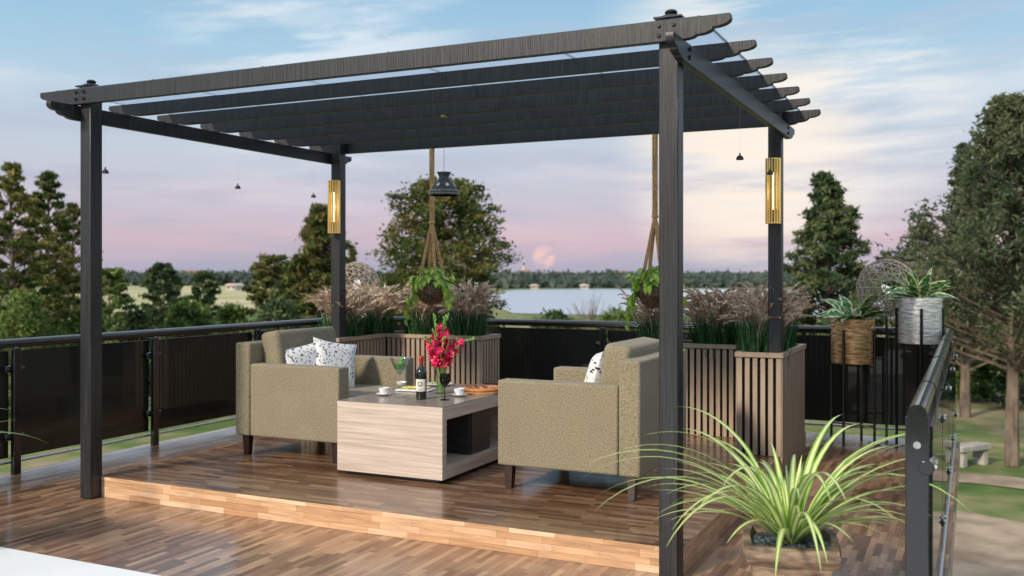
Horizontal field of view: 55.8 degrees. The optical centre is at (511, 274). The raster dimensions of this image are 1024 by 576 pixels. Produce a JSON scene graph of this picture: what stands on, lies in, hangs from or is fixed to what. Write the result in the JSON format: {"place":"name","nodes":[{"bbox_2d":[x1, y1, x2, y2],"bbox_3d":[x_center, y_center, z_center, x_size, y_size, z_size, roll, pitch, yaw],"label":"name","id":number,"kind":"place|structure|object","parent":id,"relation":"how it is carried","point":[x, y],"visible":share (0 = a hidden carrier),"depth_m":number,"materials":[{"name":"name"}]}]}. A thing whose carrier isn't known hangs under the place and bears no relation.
{"place":"outdoors","nodes":[
{"label":"outdoors","id":0,"kind":"place"},
{"bbox_2d":[0,547,159,575],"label":"terrace floor","id":1,"kind":"structure","parent":0,"point":[13,562],"depth_m":4.74,"materials":[{"name":"white"}]},
{"bbox_2d":[0,408,39,470],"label":"potted spider plant","id":2,"kind":"object","parent":1,"relation":"on","point":[11,432],"visible":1,"depth_m":5.13,"materials":[{"name":"green plant"}]},
{"bbox_2d":[36,284,260,311],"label":"field","id":3,"kind":"structure","parent":0,"point":[232,296],"depth_m":191.85,"materials":[{"name":"plant"}]},
{"bbox_2d":[224,283,243,289],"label":"building","id":4,"kind":"structure","parent":0,"point":[235,286],"depth_m":266.00,"materials":[{"name":"white"}]},
{"bbox_2d":[346,248,366,289],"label":"tree","id":5,"kind":"object","parent":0,"point":[352,254],"visible":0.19,"depth_m":49.90,"materials":[{"name":"green plant"}]},
{"bbox_2d":[395,386,435,391],"bbox_3d":[-0.687,0.813,6.902,0.250,0.031,0.170,0,0,17],"label":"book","id":6,"kind":"object","parent":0,"point":[409,388],"visible":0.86,"depth_m":6.87,"materials":[{"name":"white paper"}]},
{"bbox_2d":[0,426,959,575],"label":"deck","id":7,"kind":"structure","parent":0,"point":[47,510],"depth_m":5.30,"materials":[{"name":"brown wood"}]},
{"bbox_2d":[0,318,352,474],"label":"railing","id":8,"kind":"object","parent":7,"relation":"on","point":[193,379],"visible":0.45,"depth_m":7.97,"materials":[{"name":"metal"}]},
{"bbox_2d":[346,262,379,316],"bbox_3d":[-1.659,0.657,10.342,0.499,1.583,0.499,0,0,3],"label":"globe floor lamp","id":9,"kind":"object","parent":7,"relation":"on","point":[359,274],"visible":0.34,"depth_m":10.26,"materials":[{"name":"wicker"}]},
{"bbox_2d":[40,9,820,575],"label":"pergola","id":10,"kind":"object","parent":7,"relation":"on","point":[670,77],"visible":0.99,"depth_m":6.22,"materials":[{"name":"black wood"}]},
{"bbox_2d":[311,161,315,197],"bbox_3d":[-1.746,-0.833,8.500,0.045,0.324,0.045,0,0,25],"label":"pendant lamp","id":11,"kind":"object","parent":10,"relation":"hanging from","point":[313,196],"visible":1,"depth_m":8.50,"materials":[{"name":"black"}]},
{"bbox_2d":[328,180,339,233],"bbox_3d":[-1.588,-0.600,8.622,0.111,0.470,0.111,0,0,25],"label":"wall lamp","id":12,"kind":"object","parent":10,"relation":"attached to","point":[333,206],"visible":1,"depth_m":8.58,"materials":[{"name":"gold metal"}]},
{"bbox_2d":[404,148,455,324],"bbox_3d":[-0.702,-0.325,8.389,0.480,1.552,0.461,0,0,25],"label":"hanging planter","id":13,"kind":"object","parent":10,"relation":"hanging from","point":[431,287],"visible":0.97,"depth_m":8.34,"materials":[{"name":"brown fabric"}]},
{"bbox_2d":[428,115,459,196],"bbox_3d":[-0.474,-0.829,6.741,0.222,0.558,0.221,0,0,25],"label":"pendant lamp","id":14,"kind":"object","parent":10,"relation":"hanging from","point":[443,186],"visible":1,"depth_m":6.69,"materials":[{"name":"black metal"}]},
{"bbox_2d":[624,134,686,330],"bbox_3d":[1.110,-0.328,7.503,0.471,1.546,0.440,0,0,-28],"label":"hanging planter","id":15,"kind":"object","parent":10,"relation":"hanging from","point":[646,292],"visible":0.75,"depth_m":7.50,"materials":[{"name":"brown plant"}]},
{"bbox_2d":[736,153,743,159],"bbox_3d":[1.343,-0.833,5.697,0.045,0.324,0.045,0,0,25],"label":"pendant lamp","id":16,"kind":"object","parent":10,"relation":"hanging from","point":[739,157],"visible":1,"depth_m":5.68,"materials":[{"name":"black metal"}]},
{"bbox_2d":[765,158,780,223],"bbox_3d":[1.883,-0.600,6.967,0.111,0.470,0.111,0,0,25],"label":"wall lamp","id":17,"kind":"object","parent":10,"relation":"attached to","point":[776,191],"visible":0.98,"depth_m":6.93,"materials":[{"name":"gold metal"}]},
{"bbox_2d":[101,432,805,574],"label":"platform","id":18,"kind":"structure","parent":7,"relation":"on","point":[547,513],"depth_m":5.73,"materials":[{"name":"brown wood"}]},
{"bbox_2d":[236,326,413,463],"bbox_3d":[-1.393,0.866,7.312,0.915,0.904,1.006,0,0,25],"label":"armchair","id":19,"kind":"object","parent":18,"relation":"on","point":[277,396],"visible":0.66,"depth_m":6.95,"materials":[{"name":"beige fabric"}]},
{"bbox_2d":[285,343,316,364],"bbox_3d":[-1.552,0.685,7.199,0.330,0.330,0.124,-10,-8,-38],"label":"throw pillow","id":20,"kind":"object","parent":19,"relation":"on","point":[305,355],"visible":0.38,"depth_m":7.16,"materials":[{"name":"fabric"}]},
{"bbox_2d":[313,337,356,387],"bbox_3d":[-1.344,0.680,7.311,0.370,0.370,0.124,14,-26,-34],"label":"throw pillow","id":21,"kind":"object","parent":19,"relation":"on","point":[333,354],"visible":0.59,"depth_m":7.29,"materials":[{"name":"fabric"}]},
{"bbox_2d":[337,382,497,482],"bbox_3d":[-0.537,1.073,6.732,0.795,0.487,1.190,0,0,25],"label":"coffee table","id":22,"kind":"object","parent":18,"relation":"on","point":[432,437],"visible":0.83,"depth_m":6.26,"materials":[{"name":"beige wood"}]},
{"bbox_2d":[376,387,391,394],"bbox_3d":[-0.877,0.802,6.630,0.113,0.051,0.110,0,0,-29],"label":"coffee cup","id":23,"kind":"object","parent":22,"relation":"on","point":[384,391],"visible":1,"depth_m":6.61,"materials":[{"name":"white ceramic"}]},
{"bbox_2d":[389,353,409,397],"bbox_3d":[-0.757,0.673,6.522,0.142,0.308,0.142,0,0,25],"label":"martini glass","id":24,"kind":"object","parent":22,"relation":"on","point":[398,367],"visible":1,"depth_m":6.50,"materials":[{"name":"glass"}]},
{"bbox_2d":[396,381,406,385],"bbox_3d":[-0.823,0.814,7.197,0.080,0.029,0.080,0,0,25],"label":"sauce bowl","id":25,"kind":"object","parent":22,"relation":"on","point":[401,383],"visible":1,"depth_m":7.18,"materials":[{"name":"white ceramic"}]},
{"bbox_2d":[416,356,426,399],"bbox_3d":[-0.602,0.684,6.418,0.072,0.288,0.073,0,0,25],"label":"wine bottle","id":26,"kind":"object","parent":22,"relation":"on","point":[421,383],"visible":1,"depth_m":6.39,"materials":[{"name":"black glass"}]},
{"bbox_2d":[427,382,452,385],"bbox_3d":[-0.544,0.817,7.223,0.210,0.023,0.210,0,0,25],"label":"appetizer plate","id":27,"kind":"object","parent":22,"relation":"on","point":[434,383],"visible":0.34,"depth_m":7.20,"materials":[{"name":"white ceramic"}]},
{"bbox_2d":[435,367,446,393],"bbox_3d":[-0.495,0.736,6.718,0.086,0.184,0.086,0,0,25],"label":"glass vase","id":28,"kind":"object","parent":22,"relation":"on","point":[437,379],"visible":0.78,"depth_m":6.70,"materials":[{"name":"clear glass"}]},
{"bbox_2d":[419,313,474,391],"bbox_3d":[-0.496,0.541,6.751,0.384,0.553,0.314,0,0,-29],"label":"gladiolus bouquet","id":29,"kind":"object","parent":28,"relation":"in","point":[441,352],"visible":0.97,"depth_m":6.68,"materials":[{"name":"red plant"}]},
{"bbox_2d":[439,373,449,399],"bbox_3d":[-0.443,0.743,6.378,0.072,0.171,0.072,0,0,25],"label":"smoked wine glass","id":30,"kind":"object","parent":22,"relation":"on","point":[444,378],"visible":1,"depth_m":6.35,"materials":[{"name":"black glass"}]},
{"bbox_2d":[451,388,466,395],"bbox_3d":[-0.360,0.802,6.587,0.110,0.051,0.113,0,0,12],"label":"coffee cup","id":31,"kind":"object","parent":22,"relation":"on","point":[458,391],"visible":1,"depth_m":6.56,"materials":[{"name":"white ceramic"}]},
{"bbox_2d":[463,391,497,394],"bbox_3d":[-0.225,0.823,6.832,0.340,0.012,0.340,0,0,25],"label":"serving board","id":32,"kind":"object","parent":22,"relation":"on","point":[494,392],"visible":0.15,"depth_m":6.68,"materials":[{"name":"brown wood"}]},
{"bbox_2d":[458,384,497,391],"bbox_3d":[-0.226,0.804,6.832,0.312,0.025,0.310,0,0,25],"label":"pizza","id":33,"kind":"object","parent":32,"relation":"on","point":[480,388],"visible":0.92,"depth_m":6.77,"materials":[{"name":"orange food"}]},
{"bbox_2d":[336,331,500,384],"bbox_3d":[-1.014,0.941,8.976,1.452,0.746,1.182,0,0,25],"label":"planter","id":34,"kind":"object","parent":18,"relation":"on","point":[476,362],"visible":0.29,"depth_m":9.00,"materials":[{"name":"wood"}]},
{"bbox_2d":[300,284,384,341],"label":"fountain grass","id":35,"kind":"object","parent":34,"relation":"in","point":[354,327],"depth_m":8.88,"materials":[{"name":"plant"}]},
{"bbox_2d":[346,279,411,338],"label":"fountain grass","id":36,"kind":"object","parent":34,"relation":"in","point":[376,321],"depth_m":9.36,"materials":[{"name":"green plant"}]},
{"bbox_2d":[386,283,451,345],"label":"fountain grass","id":37,"kind":"object","parent":34,"relation":"in","point":[420,320],"depth_m":9.21,"materials":[{"name":"plant"}]},
{"bbox_2d":[438,278,504,340],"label":"fountain grass","id":38,"kind":"object","parent":34,"relation":"in","point":[463,323],"depth_m":9.01,"materials":[{"name":"green plant"}]},
{"bbox_2d":[498,337,685,501],"bbox_3d":[0.538,0.866,6.192,0.915,0.904,1.006,0,0,25],"label":"armchair","id":39,"kind":"object","parent":18,"relation":"on","point":[567,418],"visible":0.88,"depth_m":5.74,"materials":[{"name":"beige fabric"}]},
{"bbox_2d":[584,351,603,382],"bbox_3d":[0.537,0.660,6.214,0.124,0.340,0.340,16,-1,7],"label":"throw pillow","id":40,"kind":"object","parent":39,"relation":"on","point":[593,373],"visible":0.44,"depth_m":6.07,"materials":[{"name":"fabric"}]},
{"bbox_2d":[683,340,805,474],"bbox_3d":[1.534,1.006,7.716,1.417,0.876,1.062,0,0,25],"label":"planter","id":41,"kind":"object","parent":18,"relation":"on","point":[756,406],"visible":0.59,"depth_m":7.35,"materials":[{"name":"wood"}]},
{"bbox_2d":[615,285,698,341],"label":"fountain grass","id":42,"kind":"object","parent":41,"relation":"in","point":[650,329],"depth_m":8.14,"materials":[{"name":"green plant"}]},
{"bbox_2d":[683,284,750,357],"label":"fountain grass","id":43,"kind":"object","parent":41,"relation":"in","point":[706,330],"depth_m":7.91,"materials":[{"name":"green plant"}]},
{"bbox_2d":[710,281,812,362],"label":"fountain grass","id":44,"kind":"object","parent":41,"relation":"in","point":[754,338],"depth_m":7.15,"materials":[{"name":"plant"}]},
{"bbox_2d":[717,280,825,348],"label":"fountain grass","id":45,"kind":"object","parent":41,"relation":"in","point":[794,333],"depth_m":7.67,"materials":[{"name":"brown plant"}]},
{"bbox_2d":[385,316,946,430],"bbox_3d":[1.004,1.006,9.618,6.110,1.087,0.101,0,0,25],"label":"railing","id":46,"kind":"object","parent":7,"relation":"on","point":[535,353],"visible":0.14,"depth_m":8.82,"materials":[{"name":"metal"}]},
{"bbox_2d":[587,406,989,575],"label":"potted spider plant","id":47,"kind":"object","parent":7,"relation":"on","point":[785,539],"visible":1,"depth_m":3.88,"materials":[{"name":"green plant"}]},
{"bbox_2d":[830,328,875,445],"bbox_3d":[2.926,0.960,8.300,0.291,0.979,0.291,0,0,-3],"label":"plant stand","id":48,"kind":"object","parent":7,"relation":"on","point":[843,423],"visible":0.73,"depth_m":8.17,"materials":[{"name":"black metal"}]},
{"bbox_2d":[817,291,894,364],"bbox_3d":[2.904,0.449,8.306,0.672,0.621,0.705,0,0,-18],"label":"potted plant","id":49,"kind":"object","parent":48,"relation":"on","point":[857,324],"visible":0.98,"depth_m":8.16,"materials":[{"name":"brown wicker"}]},
{"bbox_2d":[856,259,912,445],"bbox_3d":[3.211,0.657,8.284,0.499,1.583,0.499,0,0,25],"label":"globe floor lamp","id":50,"kind":"object","parent":7,"relation":"on","point":[887,307],"visible":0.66,"depth_m":8.26,"materials":[{"name":"metal"}]},
{"bbox_2d":[895,308,944,447],"bbox_3d":[3.376,0.865,8.000,0.277,1.169,0.277,0,0,-26],"label":"plant stand","id":51,"kind":"object","parent":7,"relation":"on","point":[920,346],"visible":0.5,"depth_m":8.05,"materials":[{"name":"black metal"}]},
{"bbox_2d":[874,268,958,344],"bbox_3d":[3.391,0.240,8.043,0.687,0.659,0.666,0,0,-2],"label":"potted plant","id":52,"kind":"object","parent":51,"relation":"on","point":[914,296],"visible":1,"depth_m":7.88,"materials":[{"name":"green plant"}]},
{"bbox_2d":[905,329,957,575],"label":"railing","id":53,"kind":"object","parent":7,"relation":"on","point":[932,410],"visible":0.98,"depth_m":3.68,"materials":[{"name":"metal"}]},
{"bbox_2d":[484,303,495,326],"bbox_3d":[-1.032,2.741,34.092,1.830,3.496,1.861,0,0,-21],"label":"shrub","id":54,"kind":"object","parent":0,"point":[492,317],"visible":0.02,"depth_m":33.98,"materials":[{"name":"green plant"}]},
{"bbox_2d":[0,285,1023,522],"bbox_3d":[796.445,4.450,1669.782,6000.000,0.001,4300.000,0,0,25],"label":"ground","id":55,"kind":"structure","parent":0,"point":[985,422],"depth_m":25.87,"materials":[{"name":"green plant"}]},
{"bbox_2d":[0,161,65,417],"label":"tree","id":56,"kind":"object","parent":55,"relation":"on","point":[12,274],"visible":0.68,"depth_m":29.93,"materials":[{"name":"green plant"}]},
{"bbox_2d":[0,286,76,426],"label":"shrub","id":57,"kind":"object","parent":55,"relation":"on","point":[25,305],"visible":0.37,"depth_m":27.77,"materials":[{"name":"green plant"}]},
{"bbox_2d":[12,170,79,347],"bbox_3d":[-15.842,0.424,33.100,2.870,8.058,2.689,0,0,25],"label":"tree","id":58,"kind":"object","parent":55,"relation":"on","point":[61,276],"visible":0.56,"depth_m":32.83,"materials":[{"name":"green plant"}]},
{"bbox_2d":[40,202,107,325],"bbox_3d":[-16.794,0.827,37.001,2.268,7.254,2.331,0,0,37],"label":"tree","id":59,"kind":"object","parent":55,"relation":"on","point":[73,208],"visible":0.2,"depth_m":36.91,"materials":[{"name":"green plant"}]},
{"bbox_2d":[48,304,111,346],"bbox_3d":[-14.150,2.707,32.010,2.439,3.508,2.212,0,0,25],"label":"shrub","id":60,"kind":"object","parent":55,"relation":"on","point":[74,325],"visible":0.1,"depth_m":31.76,"materials":[{"name":"green plant"}]},
{"bbox_2d":[102,266,139,342],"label":"tree","id":61,"kind":"object","parent":55,"relation":"on","point":[117,282],"visible":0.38,"depth_m":44.68,"materials":[{"name":"green plant"}]},
{"bbox_2d":[112,307,157,394],"bbox_3d":[-13.973,2.832,36.031,2.091,3.327,2.210,0,0,-3],"label":"shrub","id":62,"kind":"object","parent":55,"relation":"on","point":[138,319],"visible":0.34,"depth_m":35.71,"materials":[{"name":"green plant"}]},
{"bbox_2d":[138,262,188,328],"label":"tree","id":63,"kind":"object","parent":55,"relation":"on","point":[164,280],"visible":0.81,"depth_m":69.37,"materials":[{"name":"green plant"}]},
{"bbox_2d":[159,295,214,338],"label":"shrub","id":64,"kind":"object","parent":55,"relation":"on","point":[185,313],"visible":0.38,"depth_m":47.64,"materials":[{"name":"green plant"}]},
{"bbox_2d":[186,269,221,324],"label":"tree","id":65,"kind":"object","parent":55,"relation":"on","point":[203,280],"visible":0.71,"depth_m":74.62,"materials":[{"name":"green plant"}]},
{"bbox_2d":[211,301,252,339],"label":"shrub","id":66,"kind":"object","parent":55,"relation":"on","point":[228,314],"visible":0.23,"depth_m":41.67,"materials":[{"name":"green plant"}]},
{"bbox_2d":[238,252,296,331],"bbox_3d":[-9.363,1.772,38.024,2.687,5.361,2.726,0,0,25],"label":"tree","id":67,"kind":"object","parent":55,"relation":"on","point":[264,276],"visible":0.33,"depth_m":37.59,"materials":[{"name":"green plant"}]},
{"bbox_2d":[240,295,309,340],"bbox_3d":[-7.196,2.534,30.040,2.678,3.850,2.676,0,0,-24],"label":"shrub","id":68,"kind":"object","parent":55,"relation":"on","point":[278,307],"visible":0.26,"depth_m":29.77,"materials":[{"name":"green plant"}]},
{"bbox_2d":[250,201,362,334],"bbox_3d":[-7.199,0.870,35.852,5.210,7.166,5.577,0,0,-40],"label":"tree","id":69,"kind":"object","parent":55,"relation":"on","point":[313,261],"visible":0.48,"depth_m":35.41,"materials":[{"name":"green plant"}]},
{"bbox_2d":[365,174,524,326],"bbox_3d":[-2.362,0.449,33.997,5.618,8.005,5.032,0,0,-12],"label":"tree","id":70,"kind":"object","parent":55,"relation":"on","point":[464,208],"visible":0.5,"depth_m":33.25,"materials":[{"name":"green plant"}]},
{"bbox_2d":[0,268,1016,288],"bbox_3d":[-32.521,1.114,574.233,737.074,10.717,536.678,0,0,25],"label":"wood","id":71,"kind":"object","parent":55,"relation":"on","point":[612,279],"visible":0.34,"depth_m":357.44,"materials":[{"name":"green plant"}]},
{"bbox_2d":[521,259,529,272],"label":"building","id":72,"kind":"structure","parent":55,"relation":"on","point":[523,270],"depth_m":639.20,"materials":[{"name":"concrete"}]},
{"bbox_2d":[529,308,585,328],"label":"shrub","id":73,"kind":"object","parent":55,"relation":"on","point":[553,314],"visible":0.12,"depth_m":47.64,"materials":[{"name":"green plant"}]},
{"bbox_2d":[566,296,610,328],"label":"bare shrub","id":74,"kind":"object","parent":55,"relation":"on","point":[593,315],"visible":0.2,"depth_m":60.10,"materials":[{"name":"grey plant"}]},
{"bbox_2d":[590,305,640,340],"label":"shrub","id":75,"kind":"object","parent":55,"relation":"on","point":[618,314],"visible":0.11,"depth_m":45.65,"materials":[{"name":"green plant"}]},
{"bbox_2d":[683,303,737,331],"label":"shrub","id":76,"kind":"object","parent":55,"relation":"on","point":[699,319],"visible":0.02,"depth_m":43.77,"materials":[{"name":"green plant"}]},
{"bbox_2d":[764,170,893,336],"bbox_3d":[11.332,0.391,33.833,6.160,8.141,5.486,0,0,25],"label":"tree","id":77,"kind":"object","parent":55,"relation":"on","point":[832,233],"visible":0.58,"depth_m":33.55,"materials":[{"name":"green plant"}]},
{"bbox_2d":[850,300,877,336],"bbox_3d":[11.378,2.611,31.907,2.166,3.700,1.901,0,0,-25],"label":"shrub","id":78,"kind":"object","parent":55,"relation":"on","point":[852,302],"visible":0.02,"depth_m":31.82,"materials":[{"name":"green plant"}]},
{"bbox_2d":[870,220,960,361],"bbox_3d":[14.211,1.249,34.299,3.710,6.420,3.939,0,0,4],"label":"tree","id":79,"kind":"object","parent":55,"relation":"on","point":[927,239],"visible":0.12,"depth_m":33.92,"materials":[{"name":"green plant"}]},
{"bbox_2d":[837,90,1023,466],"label":"tree","id":80,"kind":"object","parent":55,"relation":"on","point":[999,158],"visible":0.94,"depth_m":22.24,"materials":[{"name":"green plant"}]},
{"bbox_2d":[928,142,1021,417],"bbox_3d":[14.271,0.164,29.937,3.501,8.582,3.921,0,0,25],"label":"tree","id":81,"kind":"object","parent":55,"relation":"on","point":[965,392],"visible":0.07,"depth_m":29.90,"materials":[{"name":"green plant"}]},
{"bbox_2d":[960,441,991,467],"bbox_3d":[10.662,4.200,22.500,1.000,0.500,0.400,0,0,-26],"label":"stone bench","id":82,"kind":"object","parent":55,"relation":"on","point":[978,449],"visible":0.79,"depth_m":22.45,"materials":[{"name":"concrete"}]},
{"bbox_2d":[956,324,1001,401],"bbox_3d":[16.113,2.844,33.988,2.932,3.232,2.856,0,0,25],"label":"shrub","id":83,"kind":"object","parent":55,"relation":"on","point":[984,390],"visible":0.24,"depth_m":33.50,"materials":[{"name":"green plant"}]},
{"bbox_2d":[987,338,1023,408],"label":"shrub","id":84,"kind":"object","parent":55,"relation":"on","point":[1000,378],"visible":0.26,"depth_m":31.95,"materials":[{"name":"green plant"}]},
{"bbox_2d":[0,0,1023,272],"label":"sky","id":85,"kind":"structure","parent":0,"point":[896,85],"materials":[{"name":"blue"}]},
{"bbox_2d":[529,284,538,288],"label":"building","id":86,"kind":"structure","parent":0,"point":[534,286],"depth_m":292.00,"materials":[{"name":"white"}]},
{"bbox_2d":[579,284,589,288],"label":"building","id":87,"kind":"structure","parent":0,"point":[584,286],"depth_m":293.00,"materials":[{"name":"white"}]},
{"bbox_2d":[489,289,1001,318],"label":"lake","id":88,"kind":"structure","parent":0,"point":[531,301],"depth_m":167.49,"materials":[{"name":"blue liquid"}]},
{"bbox_2d":[952,473,1023,575],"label":"dirt path","id":89,"kind":"structure","parent":0,"point":[985,545],"depth_m":16.02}
]}

